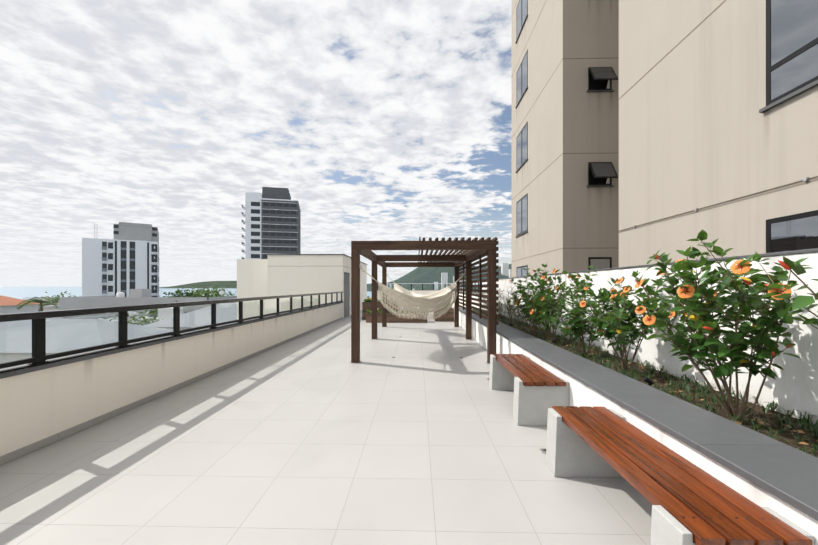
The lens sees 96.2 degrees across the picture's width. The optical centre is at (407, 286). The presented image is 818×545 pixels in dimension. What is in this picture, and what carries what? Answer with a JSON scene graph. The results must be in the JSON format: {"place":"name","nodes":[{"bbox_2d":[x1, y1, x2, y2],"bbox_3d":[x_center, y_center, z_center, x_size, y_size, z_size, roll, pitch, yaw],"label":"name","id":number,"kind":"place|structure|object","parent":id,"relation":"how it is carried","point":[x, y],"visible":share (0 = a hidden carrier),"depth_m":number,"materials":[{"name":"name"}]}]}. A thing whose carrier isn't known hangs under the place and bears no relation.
{"place":"outdoors","nodes":[
{"label":"outdoors","id":0,"kind":"place"},
{"bbox_2d":[0,287,371,298],"bbox_3d":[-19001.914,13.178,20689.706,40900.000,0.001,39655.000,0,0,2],"label":"sea","id":1,"kind":"structure","parent":0,"point":[20,292],"depth_m":966.46,"materials":[{"name":"blue"}]},
{"bbox_2d":[159,281,236,287],"bbox_3d":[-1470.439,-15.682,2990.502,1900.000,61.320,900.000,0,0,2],"label":"hill","id":2,"kind":"structure","parent":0,"point":[221,284],"depth_m":2760.50,"materials":[{"name":"green plant"}]},
{"bbox_2d":[0,0,511,286],"label":"sky","id":3,"kind":"structure","parent":0,"point":[384,120],"materials":[{"name":"white"}]},
{"bbox_2d":[0,305,651,544],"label":"terrace floor","id":4,"kind":"structure","parent":0,"point":[316,437],"depth_m":3.00,"materials":[{"name":"tile"}]},
{"bbox_2d":[0,302,343,465],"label":"parapet","id":5,"kind":"structure","parent":4,"relation":"on","point":[43,405],"depth_m":4.22,"materials":[{"name":"paint"}]},
{"bbox_2d":[0,292,343,372],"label":"railing","id":6,"kind":"object","parent":5,"relation":"on","point":[40,356],"depth_m":4.32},
{"bbox_2d":[362,302,453,322],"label":"wood planter boxes","id":7,"kind":"object","parent":4,"relation":"on","point":[447,316],"visible":0.58,"depth_m":15.53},
{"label":"wood planter soil","id":8,"kind":"structure","parent":7,"relation":"in","visible":0},
{"bbox_2d":[363,298,449,312],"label":"vegetables","id":9,"kind":"object","parent":8,"relation":"on","point":[367,300],"visible":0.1,"depth_m":15.57,"materials":[{"name":"green plant"}]},
{"bbox_2d":[351,249,495,362],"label":"pergola posts","id":10,"kind":"object","parent":4,"relation":"on","point":[355,305],"visible":0.79,"depth_m":7.09,"materials":[{"name":"brown wood"}]},
{"bbox_2d":[359,267,465,320],"bbox_3d":[0.355,0.182,8.720,0.527,1.229,4.050,0,0,40],"label":"hammock","id":11,"kind":"object","parent":10,"relation":"hanging from","point":[423,302],"visible":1,"depth_m":8.40,"materials":[{"name":"fabric"}]},
{"bbox_2d":[351,240,495,266],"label":"pergola beams","id":12,"kind":"structure","parent":10,"relation":"on","point":[432,245],"depth_m":7.08,"materials":[{"name":"brown wood"}]},
{"bbox_2d":[386,273,465,311],"bbox_3d":[0.440,0.184,11.894,0.527,1.272,3.965,0,0,-38],"label":"hammock","id":13,"kind":"object","parent":10,"relation":"hanging from","point":[399,288],"visible":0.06,"depth_m":12.49,"materials":[{"name":"fabric"}]},
{"bbox_2d":[360,237,498,324],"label":"pergola slats","id":14,"kind":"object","parent":10,"relation":"on","point":[472,255],"depth_m":9.09,"materials":[{"name":"brown wood"}]},
{"bbox_2d":[391,336,545,452],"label":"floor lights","id":15,"kind":"object","parent":4,"relation":"on","point":[543,450],"visible":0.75,"depth_m":3.34,"materials":[{"name":"silver metal"}]},
{"bbox_2d":[489,354,568,425],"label":"bench","id":16,"kind":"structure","parent":4,"relation":"on","point":[539,390],"depth_m":3.91,"materials":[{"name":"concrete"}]},
{"bbox_2d":[459,248,817,544],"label":"planter","id":17,"kind":"object","parent":4,"relation":"on","point":[739,458],"visible":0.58,"depth_m":2.75,"materials":[{"name":"white stucco"},{"name":"gray stone"}]},
{"bbox_2d":[472,309,817,457],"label":"planter soil","id":18,"kind":"structure","parent":17,"relation":"in","point":[786,432],"depth_m":3.02,"materials":[{"name":"brown soil"}]},
{"bbox_2d":[496,288,508,321],"bbox_3d":[2.525,0.511,10.186,0.658,0.938,0.405,0,0,41],"label":"fine shrub","id":19,"kind":"object","parent":18,"relation":"on","point":[499,308],"visible":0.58,"depth_m":10.16,"materials":[{"name":"green plant"}]},
{"bbox_2d":[499,288,517,323],"bbox_3d":[2.521,0.442,9.188,0.625,1.076,0.584,0,0,-23],"label":"fine shrub","id":20,"kind":"object","parent":18,"relation":"on","point":[509,312],"visible":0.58,"depth_m":9.19,"materials":[{"name":"green plant"}]},
{"bbox_2d":[500,288,525,329],"bbox_3d":[2.425,0.412,8.276,0.602,1.136,0.632,0,0,-42],"label":"fine shrub","id":21,"kind":"object","parent":18,"relation":"on","point":[516,318],"visible":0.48,"depth_m":8.28,"materials":[{"name":"green plant"}]},
{"bbox_2d":[507,280,546,335],"bbox_3d":[2.404,0.421,7.432,0.816,1.123,0.846,0,0,2],"label":"hibiscus","id":22,"kind":"object","parent":18,"relation":"on","point":[523,310],"visible":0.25,"depth_m":7.32,"materials":[{"name":"green plant"}]},
{"bbox_2d":[509,263,574,342],"bbox_3d":[2.499,0.295,6.370,1.272,1.376,0.982,0,0,2],"label":"hibiscus","id":23,"kind":"object","parent":18,"relation":"on","point":[542,312],"visible":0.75,"depth_m":6.29,"materials":[{"name":"green plant"}]},
{"bbox_2d":[540,273,616,355],"bbox_3d":[2.450,0.386,5.254,0.866,1.192,0.746,0,0,-21],"label":"hibiscus","id":24,"kind":"object","parent":18,"relation":"on","point":[577,315],"visible":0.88,"depth_m":5.16,"materials":[{"name":"green plant"}]},
{"bbox_2d":[509,323,653,385],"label":"garden spots","id":25,"kind":"object","parent":18,"relation":"on","point":[647,380],"visible":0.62,"depth_m":3.46,"materials":[{"name":"black metal"}]},
{"bbox_2d":[562,265,671,371],"bbox_3d":[2.406,0.359,4.051,1.100,1.250,0.996,0,0,2],"label":"hibiscus","id":26,"kind":"object","parent":18,"relation":"on","point":[617,320],"visible":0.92,"depth_m":4.14,"materials":[{"name":"green plant"}]},
{"bbox_2d":[473,310,817,456],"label":"ground cover","id":27,"kind":"object","parent":18,"relation":"on","point":[812,428],"visible":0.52,"depth_m":3.30,"materials":[{"name":"green plant"}]},
{"bbox_2d":[634,230,811,423],"bbox_3d":[2.193,0.293,2.659,0.958,1.380,1.151,0,0,37],"label":"hibiscus","id":28,"kind":"object","parent":18,"relation":"on","point":[688,292],"visible":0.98,"depth_m":2.52,"materials":[{"name":"green plant"}]},
{"bbox_2d":[761,256,817,328],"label":"hibiscus","id":29,"kind":"object","parent":18,"relation":"on","point":[799,301],"visible":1,"depth_m":1.76,"materials":[{"name":"green plant"}]},
{"bbox_2d":[546,406,813,544],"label":"bench","id":30,"kind":"object","parent":4,"relation":"on","point":[691,503],"visible":1,"depth_m":1.91,"materials":[{"name":"wood"}]},
{"bbox_2d":[377,283,481,308],"bbox_3d":[1.053,0.608,23.567,7.760,1.740,15.220,0,0,2],"label":"railing","id":31,"kind":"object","parent":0,"point":[423,292],"depth_m":30.96,"materials":[{"name":"paint"}]},
{"bbox_2d":[379,283,478,289],"bbox_3d":[1.042,0.028,23.507,7.700,0.500,15.100,0,0,2],"label":"glass","id":32,"kind":"object","parent":31,"relation":"attached to","point":[460,287],"visible":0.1,"depth_m":19.18,"materials":[{"name":"clear glass"}]},
{"bbox_2d":[367,261,511,291],"bbox_3d":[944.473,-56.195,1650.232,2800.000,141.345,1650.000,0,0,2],"label":"hill","id":33,"kind":"structure","parent":0,"point":[425,275],"depth_m":1118.51,"materials":[{"name":"green plant"}]},
{"bbox_2d":[86,2,813,498],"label":"grime","id":34,"kind":"structure","parent":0,"point":[664,366],"depth_m":3.61,"materials":[{"name":"soil"}]},
{"label":"ground","id":35,"kind":"structure","parent":0,"visible":0},
{"bbox_2d":[17,296,57,310],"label":"palm","id":36,"kind":"object","parent":35,"relation":"on","point":[40,301],"visible":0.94,"depth_m":82.13,"materials":[{"name":"green plant"}]},
{"bbox_2d":[36,291,75,311],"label":"tree","id":37,"kind":"object","parent":35,"relation":"on","point":[45,304],"visible":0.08,"depth_m":121.06,"materials":[{"name":"green plant"}]},
{"bbox_2d":[82,222,158,296],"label":"tower","id":38,"kind":"structure","parent":35,"relation":"on","point":[125,260],"depth_m":100.05,"materials":[{"name":"concrete"}]},
{"bbox_2d":[109,310,163,324],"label":"tree","id":39,"kind":"object","parent":35,"relation":"on","point":[146,320],"depth_m":48.63,"materials":[{"name":"green plant"}]},
{"bbox_2d":[144,300,186,316],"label":"tree","id":40,"kind":"object","parent":35,"relation":"on","point":[150,311],"depth_m":66.41,"materials":[{"name":"green plant"}]},
{"bbox_2d":[161,288,209,296],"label":"tree","id":41,"kind":"object","parent":35,"relation":"on","point":[185,292],"visible":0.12,"depth_m":110.10,"materials":[{"name":"green plant"}]},
{"bbox_2d":[168,289,220,296],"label":"tree","id":42,"kind":"object","parent":35,"relation":"on","point":[188,294],"visible":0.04,"depth_m":96.37,"materials":[{"name":"green plant"}]},
{"bbox_2d":[190,285,234,296],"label":"tree","id":43,"kind":"object","parent":35,"relation":"on","point":[213,291],"visible":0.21,"depth_m":150.62,"materials":[{"name":"green plant"}]},
{"bbox_2d":[0,263,511,362],"bbox_3d":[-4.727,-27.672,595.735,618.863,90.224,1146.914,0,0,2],"label":"city blocks","id":44,"kind":"structure","parent":35,"relation":"on","point":[8,305],"depth_m":46.13,"materials":[{"name":"grey"}]},
{"bbox_2d":[242,187,300,258],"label":"tower","id":45,"kind":"structure","parent":35,"relation":"on","point":[272,216],"depth_m":144.04,"materials":[{"name":"concrete"}]},
{"bbox_2d":[237,254,367,319],"bbox_3d":[-5.499,6.983,21.132,5.350,16.990,8.100,0,0,2],"label":"stair core","id":46,"kind":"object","parent":35,"relation":"on","point":[281,274],"visible":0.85,"depth_m":17.14,"materials":[{"name":"paint"}]},
{"bbox_2d":[512,0,817,276],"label":"apartment block","id":47,"kind":"structure","parent":35,"relation":"on","point":[683,126],"depth_m":6.73,"materials":[{"name":"beige paint"}]},
{"bbox_2d":[511,0,817,261],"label":"apartment grooves","id":48,"kind":"object","parent":47,"relation":"attached to","point":[798,184],"visible":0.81,"depth_m":6.48,"materials":[{"name":"grey paint"}]},
{"bbox_2d":[515,0,817,276],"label":"apartment windows","id":49,"kind":"structure","parent":47,"relation":"in","point":[791,49],"depth_m":4.34,"materials":[{"name":"grey glass"}]},
{"bbox_2d":[589,67,617,177],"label":"apartment sashes","id":50,"kind":"object","parent":49,"relation":"attached to","point":[602,169],"visible":0.96,"depth_m":10.80,"materials":[{"name":"black metal"}]},
{"bbox_2d":[619,176,817,230],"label":"pipe","id":51,"kind":"object","parent":47,"relation":"attached to","point":[804,179],"visible":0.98,"depth_m":4.96,"materials":[{"name":"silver metal"}]}
]}

